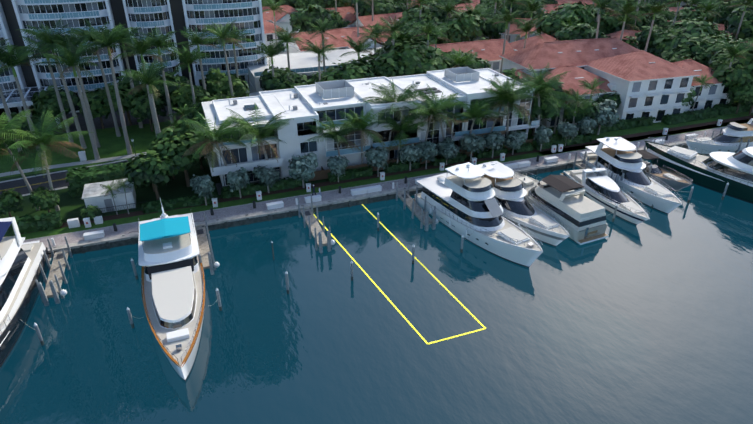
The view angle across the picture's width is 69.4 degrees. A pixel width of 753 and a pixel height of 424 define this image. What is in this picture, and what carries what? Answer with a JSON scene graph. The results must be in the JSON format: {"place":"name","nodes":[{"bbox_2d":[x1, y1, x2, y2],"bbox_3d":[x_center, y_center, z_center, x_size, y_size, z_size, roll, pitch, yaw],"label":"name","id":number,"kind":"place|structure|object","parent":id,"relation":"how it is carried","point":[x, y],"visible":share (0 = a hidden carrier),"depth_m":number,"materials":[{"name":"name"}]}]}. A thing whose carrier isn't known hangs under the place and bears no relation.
{"place":"outdoors","nodes":[
{"label":"outdoors","id":0,"kind":"place"},
{"bbox_2d":[0,37,733,222],"bbox_3d":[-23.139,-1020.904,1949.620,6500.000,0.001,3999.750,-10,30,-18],"label":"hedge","id":1,"kind":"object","parent":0,"point":[177,188],"depth_m":81.98,"materials":[{"name":"plant"}]},
{"bbox_2d":[0,188,23,216],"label":"tree","id":2,"kind":"object","parent":1,"relation":"on","point":[10,200],"visible":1,"depth_m":72.32,"materials":[{"name":"green plant"}]},
{"bbox_2d":[0,109,45,210],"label":"palm tree","id":3,"kind":"object","parent":1,"relation":"on","point":[10,124],"visible":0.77,"depth_m":74.04,"materials":[{"name":"plant"}]},
{"bbox_2d":[29,186,59,212],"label":"tree","id":4,"kind":"object","parent":1,"relation":"on","point":[46,198],"visible":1,"depth_m":74.11,"materials":[{"name":"green plant"}]},
{"bbox_2d":[0,108,93,210],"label":"palm tree","id":5,"kind":"object","parent":1,"relation":"on","point":[44,129],"visible":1,"depth_m":74.22,"materials":[{"name":"plant"}]},
{"bbox_2d":[0,0,266,127],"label":"condo tower","id":6,"kind":"structure","parent":1,"relation":"on","point":[164,17],"depth_m":114.15,"materials":[{"name":"white"}]},
{"bbox_2d":[116,58,180,133],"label":"royal palm","id":7,"kind":"object","parent":1,"relation":"on","point":[148,78],"visible":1,"depth_m":82.16,"materials":[{"name":"green"}]},
{"bbox_2d":[124,148,181,199],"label":"tree","id":8,"kind":"object","parent":1,"relation":"on","point":[148,168],"visible":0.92,"depth_m":75.87,"materials":[{"name":"green plant"}]},
{"bbox_2d":[149,117,210,186],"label":"tree","id":9,"kind":"object","parent":1,"relation":"on","point":[177,143],"visible":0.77,"depth_m":79.09,"materials":[{"name":"green plant"}]},
{"bbox_2d":[248,41,286,76],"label":"royal palm","id":10,"kind":"object","parent":1,"relation":"on","point":[274,52],"visible":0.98,"depth_m":103.81,"materials":[{"name":"green"}]},
{"bbox_2d":[259,66,311,90],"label":"tree","id":11,"kind":"object","parent":1,"relation":"on","point":[287,78],"visible":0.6,"depth_m":106.71,"materials":[{"name":"green plant"}]},
{"bbox_2d":[268,25,305,68],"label":"royal palm","id":12,"kind":"object","parent":1,"relation":"on","point":[286,37],"visible":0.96,"depth_m":108.00,"materials":[{"name":"green"}]},
{"bbox_2d":[289,4,331,31],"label":"tree","id":13,"kind":"object","parent":1,"relation":"on","point":[311,14],"visible":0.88,"depth_m":158.58,"materials":[{"name":"green plant"}]},
{"bbox_2d":[247,25,381,95],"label":"building","id":14,"kind":"structure","parent":1,"relation":"on","point":[306,63],"depth_m":128.03,"materials":[{"name":"grey"}]},
{"bbox_2d":[297,38,336,80],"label":"royal palm","id":15,"kind":"object","parent":1,"relation":"on","point":[315,50],"visible":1,"depth_m":102.10,"materials":[{"name":"green"}]},
{"bbox_2d":[305,17,336,71],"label":"royal palm","id":16,"kind":"object","parent":1,"relation":"on","point":[322,29],"visible":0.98,"depth_m":112.00,"materials":[{"name":"green"}]},
{"bbox_2d":[351,0,396,15],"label":"tree","id":17,"kind":"object","parent":1,"relation":"on","point":[379,7],"visible":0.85,"depth_m":174.64,"materials":[{"name":"green plant"}]},
{"bbox_2d":[0,101,751,236],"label":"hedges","id":18,"kind":"object","parent":1,"relation":"on","point":[78,179],"visible":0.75,"depth_m":83.89,"materials":[{"name":"plant"}]},
{"bbox_2d":[0,101,752,239],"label":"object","id":19,"kind":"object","parent":1,"relation":"on","point":[112,149],"visible":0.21,"depth_m":94.11,"materials":[{"name":"green plant"}]},
{"bbox_2d":[0,42,43,158],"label":"royal palm","id":20,"kind":"object","parent":19,"relation":"on","point":[7,59],"visible":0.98,"depth_m":86.59,"materials":[{"name":"green"}]},
{"bbox_2d":[14,31,73,142],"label":"royal palm","id":21,"kind":"object","parent":19,"relation":"on","point":[55,87],"visible":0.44,"depth_m":94.14,"materials":[{"name":"green"}]},
{"bbox_2d":[17,16,86,148],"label":"royal palm","id":22,"kind":"object","parent":19,"relation":"on","point":[46,38],"visible":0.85,"depth_m":89.52,"materials":[{"name":"green"}]},
{"bbox_2d":[31,85,79,131],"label":"tree","id":23,"kind":"object","parent":19,"relation":"on","point":[45,100],"visible":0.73,"depth_m":101.18,"materials":[{"name":"green plant"}]},
{"bbox_2d":[33,38,99,159],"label":"royal palm","id":24,"kind":"object","parent":19,"relation":"on","point":[70,58],"visible":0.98,"depth_m":85.97,"materials":[{"name":"green"}]},
{"bbox_2d":[42,27,100,147],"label":"royal palm","id":25,"kind":"object","parent":19,"relation":"on","point":[61,42],"visible":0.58,"depth_m":90.88,"materials":[{"name":"green"}]},
{"bbox_2d":[77,87,110,128],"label":"tree","id":26,"kind":"object","parent":19,"relation":"on","point":[98,108],"visible":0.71,"depth_m":103.42,"materials":[{"name":"green plant"}]},
{"bbox_2d":[68,20,120,136],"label":"royal palm","id":27,"kind":"object","parent":19,"relation":"on","point":[117,130],"visible":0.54,"depth_m":96.73,"materials":[{"name":"green"}]},
{"bbox_2d":[76,23,134,154],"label":"royal palm","id":28,"kind":"object","parent":19,"relation":"on","point":[107,40],"visible":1,"depth_m":87.64,"materials":[{"name":"green"}]},
{"bbox_2d":[100,75,144,125],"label":"tree","id":29,"kind":"object","parent":19,"relation":"on","point":[124,89],"visible":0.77,"depth_m":103.63,"materials":[{"name":"green plant"}]},
{"bbox_2d":[111,34,166,134],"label":"royal palm","id":30,"kind":"object","parent":19,"relation":"on","point":[140,49],"visible":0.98,"depth_m":91.20,"materials":[{"name":"green"}]},
{"bbox_2d":[128,92,166,131],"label":"tree","id":31,"kind":"object","parent":19,"relation":"on","point":[141,109],"visible":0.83,"depth_m":102.06,"materials":[{"name":"green plant"}]},
{"bbox_2d":[131,26,179,129],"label":"royal palm","id":32,"kind":"object","parent":19,"relation":"on","point":[160,41],"visible":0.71,"depth_m":96.70,"materials":[{"name":"green"}]},
{"bbox_2d":[140,71,189,122],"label":"tree","id":33,"kind":"object","parent":19,"relation":"on","point":[177,79],"visible":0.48,"depth_m":103.81,"materials":[{"name":"green plant"}]},
{"bbox_2d":[166,81,211,113],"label":"tree","id":34,"kind":"object","parent":19,"relation":"on","point":[182,94],"visible":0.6,"depth_m":103.16,"materials":[{"name":"green plant"}]},
{"bbox_2d":[166,45,213,103],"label":"royal palm","id":35,"kind":"object","parent":19,"relation":"on","point":[186,56],"visible":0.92,"depth_m":96.32,"materials":[{"name":"green"}]},
{"bbox_2d":[178,26,222,89],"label":"royal palm","id":36,"kind":"object","parent":19,"relation":"on","point":[195,39],"visible":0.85,"depth_m":102.38,"materials":[{"name":"green"}]},
{"bbox_2d":[190,174,214,205],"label":"small tree","id":37,"kind":"object","parent":19,"relation":"on","point":[203,186],"visible":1,"depth_m":76.65,"materials":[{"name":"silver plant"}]},
{"bbox_2d":[183,111,251,184],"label":"palm tree","id":38,"kind":"object","parent":19,"relation":"on","point":[214,138],"visible":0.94,"depth_m":77.51,"materials":[{"name":"plant"}]},
{"bbox_2d":[203,20,243,96],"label":"royal palm","id":39,"kind":"object","parent":19,"relation":"on","point":[222,34],"visible":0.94,"depth_m":101.86,"materials":[{"name":"green"}]},
{"bbox_2d":[204,68,249,97],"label":"tree","id":40,"kind":"object","parent":19,"relation":"on","point":[217,80],"visible":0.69,"depth_m":109.12,"materials":[{"name":"green plant"}]},
{"bbox_2d":[226,167,250,197],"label":"small tree","id":41,"kind":"object","parent":19,"relation":"on","point":[238,179],"visible":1,"depth_m":78.91,"materials":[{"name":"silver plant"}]},
{"bbox_2d":[218,104,293,169],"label":"palm tree","id":42,"kind":"object","parent":19,"relation":"on","point":[257,134],"visible":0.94,"depth_m":79.21,"materials":[{"name":"plant"}]},
{"bbox_2d":[252,165,279,192],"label":"small tree","id":43,"kind":"object","parent":19,"relation":"on","point":[267,176],"visible":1,"depth_m":80.22,"materials":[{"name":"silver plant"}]},
{"bbox_2d":[67,138,532,227],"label":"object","id":44,"kind":"object","parent":19,"relation":"on","point":[92,195],"visible":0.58,"depth_m":77.20,"materials":[{"name":"grey"}]},
{"bbox_2d":[288,152,317,187],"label":"small tree","id":45,"kind":"object","parent":19,"relation":"on","point":[302,167],"visible":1,"depth_m":81.31,"materials":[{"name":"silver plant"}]},
{"bbox_2d":[306,113,361,160],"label":"palm tree","id":46,"kind":"object","parent":19,"relation":"on","point":[332,134],"visible":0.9,"depth_m":83.22,"materials":[{"name":"plant"}]},
{"bbox_2d":[327,156,349,181],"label":"small tree","id":47,"kind":"object","parent":19,"relation":"on","point":[337,166],"visible":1,"depth_m":83.84,"materials":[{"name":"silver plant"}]},
{"bbox_2d":[306,59,376,84],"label":"tree","id":48,"kind":"object","parent":19,"relation":"on","point":[354,69],"visible":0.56,"depth_m":104.80,"materials":[{"name":"green plant"}]},
{"bbox_2d":[329,107,387,163],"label":"palm tree","id":49,"kind":"object","parent":19,"relation":"on","point":[363,120],"visible":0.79,"depth_m":83.94,"materials":[{"name":"plant"}]},
{"bbox_2d":[201,67,539,185],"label":"white townhouses","id":50,"kind":"structure","parent":19,"relation":"on","point":[302,106],"depth_m":89.14,"materials":[{"name":"paint"}]},
{"bbox_2d":[365,145,387,176],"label":"tree","id":51,"kind":"object","parent":19,"relation":"on","point":[377,157],"visible":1,"depth_m":85.17,"materials":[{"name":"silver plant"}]},
{"bbox_2d":[357,79,429,159],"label":"palm tree","id":52,"kind":"object","parent":19,"relation":"on","point":[394,91],"visible":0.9,"depth_m":87.28,"materials":[{"name":"plant"}]},
{"bbox_2d":[397,144,422,170],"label":"small tree","id":53,"kind":"object","parent":19,"relation":"on","point":[410,153],"visible":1,"depth_m":87.41,"materials":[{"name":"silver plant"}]},
{"bbox_2d":[415,140,437,168],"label":"small tree","id":54,"kind":"object","parent":19,"relation":"on","point":[429,152],"visible":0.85,"depth_m":87.75,"materials":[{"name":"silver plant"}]},
{"bbox_2d":[399,89,458,140],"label":"palm tree","id":55,"kind":"object","parent":19,"relation":"on","point":[429,111],"visible":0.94,"depth_m":86.35,"materials":[{"name":"plant"}]},
{"bbox_2d":[414,84,471,140],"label":"palm tree","id":56,"kind":"object","parent":19,"relation":"on","point":[452,114],"visible":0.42,"depth_m":88.25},
{"bbox_2d":[435,137,460,164],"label":"small tree","id":57,"kind":"object","parent":19,"relation":"on","point":[447,150],"visible":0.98,"depth_m":89.63,"materials":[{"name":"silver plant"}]},
{"bbox_2d":[434,47,480,68],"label":"palm tree","id":58,"kind":"object","parent":19,"relation":"on","point":[458,62],"visible":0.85,"depth_m":112.72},
{"bbox_2d":[459,133,485,161],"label":"tree","id":59,"kind":"object","parent":19,"relation":"on","point":[472,143],"visible":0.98,"depth_m":90.23,"materials":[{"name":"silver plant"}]},
{"bbox_2d":[450,98,503,133],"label":"palm tree","id":60,"kind":"object","parent":19,"relation":"on","point":[471,113],"visible":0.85,"depth_m":90.18,"materials":[{"name":"plant"}]},
{"bbox_2d":[483,131,504,157],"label":"tree","id":61,"kind":"object","parent":19,"relation":"on","point":[494,140],"visible":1,"depth_m":91.80,"materials":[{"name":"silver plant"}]},
{"bbox_2d":[262,0,750,72],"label":"townhouses","id":62,"kind":"structure","parent":19,"relation":"on","point":[490,51],"depth_m":148.22,"materials":[{"name":"paint"}]},
{"bbox_2d":[480,75,534,131],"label":"palm tree","id":63,"kind":"object","parent":19,"relation":"on","point":[516,92],"visible":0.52,"depth_m":91.16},
{"bbox_2d":[480,79,543,134],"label":"palm tree","id":64,"kind":"object","parent":19,"relation":"on","point":[512,100],"visible":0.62,"depth_m":91.08,"materials":[{"name":"plant"}]},
{"bbox_2d":[504,130,526,154],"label":"small tree","id":65,"kind":"object","parent":19,"relation":"on","point":[513,140],"visible":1,"depth_m":93.42,"materials":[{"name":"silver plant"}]},
{"bbox_2d":[510,14,544,48],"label":"royal palm","id":66,"kind":"object","parent":19,"relation":"on","point":[529,26],"visible":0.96,"depth_m":118.56,"materials":[{"name":"green"}]},
{"bbox_2d":[504,63,576,124],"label":"palm tree","id":67,"kind":"object","parent":19,"relation":"on","point":[538,80],"visible":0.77,"depth_m":96.43,"materials":[{"name":"plant"}]},
{"bbox_2d":[531,93,559,135],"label":"tree","id":68,"kind":"object","parent":19,"relation":"on","point":[542,111],"visible":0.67,"depth_m":98.43,"materials":[{"name":"green plant"}]},
{"bbox_2d":[563,99,599,123],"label":"tree","id":69,"kind":"object","parent":19,"relation":"on","point":[584,110],"visible":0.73,"depth_m":100.43,"materials":[{"name":"green plant"}]},
{"bbox_2d":[590,99,619,134],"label":"tree","id":70,"kind":"object","parent":19,"relation":"on","point":[607,114],"visible":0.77,"depth_m":101.05,"materials":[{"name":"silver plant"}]},
{"bbox_2d":[500,37,732,130],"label":"townhouse","id":71,"kind":"structure","parent":19,"relation":"on","point":[642,83],"depth_m":109.75,"materials":[{"name":"paint"}]},
{"bbox_2d":[707,48,752,86],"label":"tree","id":72,"kind":"object","parent":19,"relation":"on","point":[740,71],"visible":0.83,"depth_m":113.00,"materials":[{"name":"green plant"}]},
{"bbox_2d":[726,83,752,113],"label":"tree","id":73,"kind":"object","parent":19,"relation":"on","point":[740,94],"visible":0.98,"depth_m":111.70,"materials":[{"name":"green plant"}]},
{"bbox_2d":[370,16,416,49],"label":"royal palm","id":74,"kind":"object","parent":1,"relation":"on","point":[395,28],"visible":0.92,"depth_m":109.28,"materials":[{"name":"green"}]},
{"bbox_2d":[357,38,434,76],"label":"tree","id":75,"kind":"object","parent":1,"relation":"on","point":[404,60],"visible":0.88,"depth_m":108.88,"materials":[{"name":"green plant"}]},
{"bbox_2d":[380,108,427,162],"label":"palm tree","id":76,"kind":"object","parent":1,"relation":"on","point":[402,127],"visible":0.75,"depth_m":86.64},
{"bbox_2d":[382,37,450,73],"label":"tree","id":77,"kind":"object","parent":1,"relation":"on","point":[437,62],"visible":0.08,"depth_m":111.39,"materials":[{"name":"green plant"}]},
{"bbox_2d":[400,13,449,42],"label":"tree","id":78,"kind":"object","parent":1,"relation":"on","point":[425,19],"visible":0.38,"depth_m":139.65,"materials":[{"name":"green plant"}]},
{"bbox_2d":[397,1,453,30],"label":"tree","id":79,"kind":"object","parent":1,"relation":"on","point":[415,13],"visible":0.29,"depth_m":148.35,"materials":[{"name":"green plant"}]},
{"bbox_2d":[440,9,485,42],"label":"tree","id":80,"kind":"object","parent":1,"relation":"on","point":[467,27],"visible":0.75,"depth_m":143.18,"materials":[{"name":"green plant"}]},
{"bbox_2d":[479,8,511,39],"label":"tree","id":81,"kind":"object","parent":1,"relation":"on","point":[491,29],"visible":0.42,"depth_m":160.63,"materials":[{"name":"green plant"}]},
{"bbox_2d":[484,5,526,72],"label":"royal palm","id":82,"kind":"object","parent":1,"relation":"on","point":[506,17],"visible":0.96,"depth_m":118.60,"materials":[{"name":"green"}]},
{"bbox_2d":[500,0,546,18],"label":"tree","id":83,"kind":"object","parent":1,"relation":"on","point":[515,7],"visible":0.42,"depth_m":172.84,"materials":[{"name":"green plant"}]},
{"bbox_2d":[533,1,597,37],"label":"tree","id":84,"kind":"object","parent":1,"relation":"on","point":[565,12],"visible":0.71,"depth_m":148.91,"materials":[{"name":"green plant"}]},
{"bbox_2d":[555,22,605,40],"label":"tree","id":85,"kind":"object","parent":1,"relation":"on","point":[583,31],"visible":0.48,"depth_m":134.51,"materials":[{"name":"green plant"}]},
{"bbox_2d":[592,6,635,34],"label":"tree","id":86,"kind":"object","parent":1,"relation":"on","point":[608,25],"visible":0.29,"depth_m":152.21,"materials":[{"name":"green plant"}]},
{"bbox_2d":[604,0,649,40],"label":"royal palm","id":87,"kind":"object","parent":1,"relation":"on","point":[627,9],"visible":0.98,"depth_m":122.42,"materials":[{"name":"green"}]},
{"bbox_2d":[635,26,661,53],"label":"tree","id":88,"kind":"object","parent":1,"relation":"on","point":[642,36],"visible":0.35,"depth_m":135.69,"materials":[{"name":"green plant"}]},
{"bbox_2d":[637,0,677,51],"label":"royal palm","id":89,"kind":"object","parent":1,"relation":"on","point":[657,8],"visible":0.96,"depth_m":122.09,"materials":[{"name":"green"}]},
{"bbox_2d":[659,44,704,63],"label":"tree","id":90,"kind":"object","parent":1,"relation":"on","point":[677,55],"visible":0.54,"depth_m":124.30,"materials":[{"name":"green plant"}]},
{"bbox_2d":[653,17,722,49],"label":"tree","id":91,"kind":"object","parent":1,"relation":"on","point":[698,28],"visible":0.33,"depth_m":131.00,"materials":[{"name":"green plant"}]},
{"bbox_2d":[673,34,717,65],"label":"tree","id":92,"kind":"object","parent":1,"relation":"on","point":[696,44],"visible":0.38,"depth_m":125.40,"materials":[{"name":"green plant"}]},
{"bbox_2d":[672,1,722,23],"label":"tree","id":93,"kind":"object","parent":1,"relation":"on","point":[685,13],"visible":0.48,"depth_m":160.75,"materials":[{"name":"green plant"}]},
{"bbox_2d":[700,36,752,63],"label":"tree","id":94,"kind":"object","parent":1,"relation":"on","point":[713,50],"visible":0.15,"depth_m":120.64,"materials":[{"name":"green plant"}]},
{"bbox_2d":[724,6,752,39],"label":"tree","id":95,"kind":"object","parent":1,"relation":"on","point":[733,22],"visible":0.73,"depth_m":145.62,"materials":[{"name":"green plant"}]},
{"bbox_2d":[0,148,752,423],"bbox_3d":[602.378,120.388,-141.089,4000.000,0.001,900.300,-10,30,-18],"label":"water","id":96,"kind":"structure","parent":0,"point":[648,321],"depth_m":56.69,"materials":[{"name":"blue liquid"}]},
{"bbox_2d":[0,217,52,367],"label":"yacht","id":97,"kind":"object","parent":96,"relation":"on","point":[20,272],"visible":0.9,"depth_m":57.79,"materials":[{"name":"white"}]},
{"bbox_2d":[138,199,205,380],"bbox_3d":[-22.349,6.642,59.132,6.778,8.746,27.500,-10,30,-18],"label":"yacht","id":98,"kind":"object","parent":96,"relation":"on","point":[173,285],"visible":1,"depth_m":59.21,"materials":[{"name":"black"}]},
{"bbox_2d":[34,164,728,345],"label":"pilings","id":99,"kind":"object","parent":96,"relation":"in","point":[286,278],"visible":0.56,"depth_m":64.39,"materials":[{"name":"white"}]},
{"bbox_2d":[35,128,749,305],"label":"finger piers","id":100,"kind":"structure","parent":96,"relation":"in","point":[56,278],"depth_m":70.49,"materials":[{"name":"wood"}]},
{"bbox_2d":[314,204,485,343],"bbox_3d":[0.904,6.054,68.552,7.886,0.001,32.689,-13,31,-23],"label":"boat slip outline","id":101,"kind":"object","parent":96,"relation":"on","point":[419,334],"visible":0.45,"depth_m":62.82,"materials":[{"name":"yellow"}]},
{"bbox_2d":[413,162,542,267],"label":"yacht","id":102,"kind":"object","parent":96,"relation":"on","point":[464,201],"visible":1,"depth_m":70.96,"materials":[{"name":"white"}]},
{"bbox_2d":[475,161,569,246],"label":"yacht","id":103,"kind":"object","parent":96,"relation":"on","point":[515,204],"visible":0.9,"depth_m":75.34,"materials":[{"name":"white"}]},
{"bbox_2d":[513,168,608,244],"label":"yacht","id":104,"kind":"object","parent":96,"relation":"on","point":[580,215],"visible":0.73,"depth_m":73.58,"materials":[{"name":"white"}]},
{"bbox_2d":[560,167,649,224],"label":"sport cruiser","id":105,"kind":"object","parent":96,"relation":"on","point":[607,192],"visible":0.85,"depth_m":80.37,"materials":[{"name":"white"}]},
{"bbox_2d":[580,137,681,213],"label":"yacht","id":106,"kind":"object","parent":96,"relation":"on","point":[619,155],"visible":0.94,"depth_m":84.60,"materials":[{"name":"white"}]},
{"bbox_2d":[632,150,692,191],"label":"boat","id":107,"kind":"object","parent":96,"relation":"in","point":[675,182],"visible":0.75,"depth_m":86.79,"materials":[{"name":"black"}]},
{"bbox_2d":[644,137,752,203],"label":"yacht","id":108,"kind":"object","parent":96,"relation":"on","point":[716,171],"visible":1,"depth_m":85.51,"materials":[{"name":"black"}]},
{"bbox_2d":[685,118,752,154],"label":"yacht","id":109,"kind":"object","parent":96,"relation":"on","point":[731,136],"visible":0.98,"depth_m":97.85,"materials":[{"name":"white"}]},
{"bbox_2d":[23,122,752,254],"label":"quay","id":110,"kind":"structure","parent":0,"point":[227,217],"depth_m":78.83,"materials":[{"name":"concrete"}]},
{"bbox_2d":[22,119,722,245],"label":"dock furniture","id":111,"kind":"object","parent":110,"relation":"on","point":[270,206],"visible":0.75,"depth_m":82.44,"materials":[{"name":"white"}]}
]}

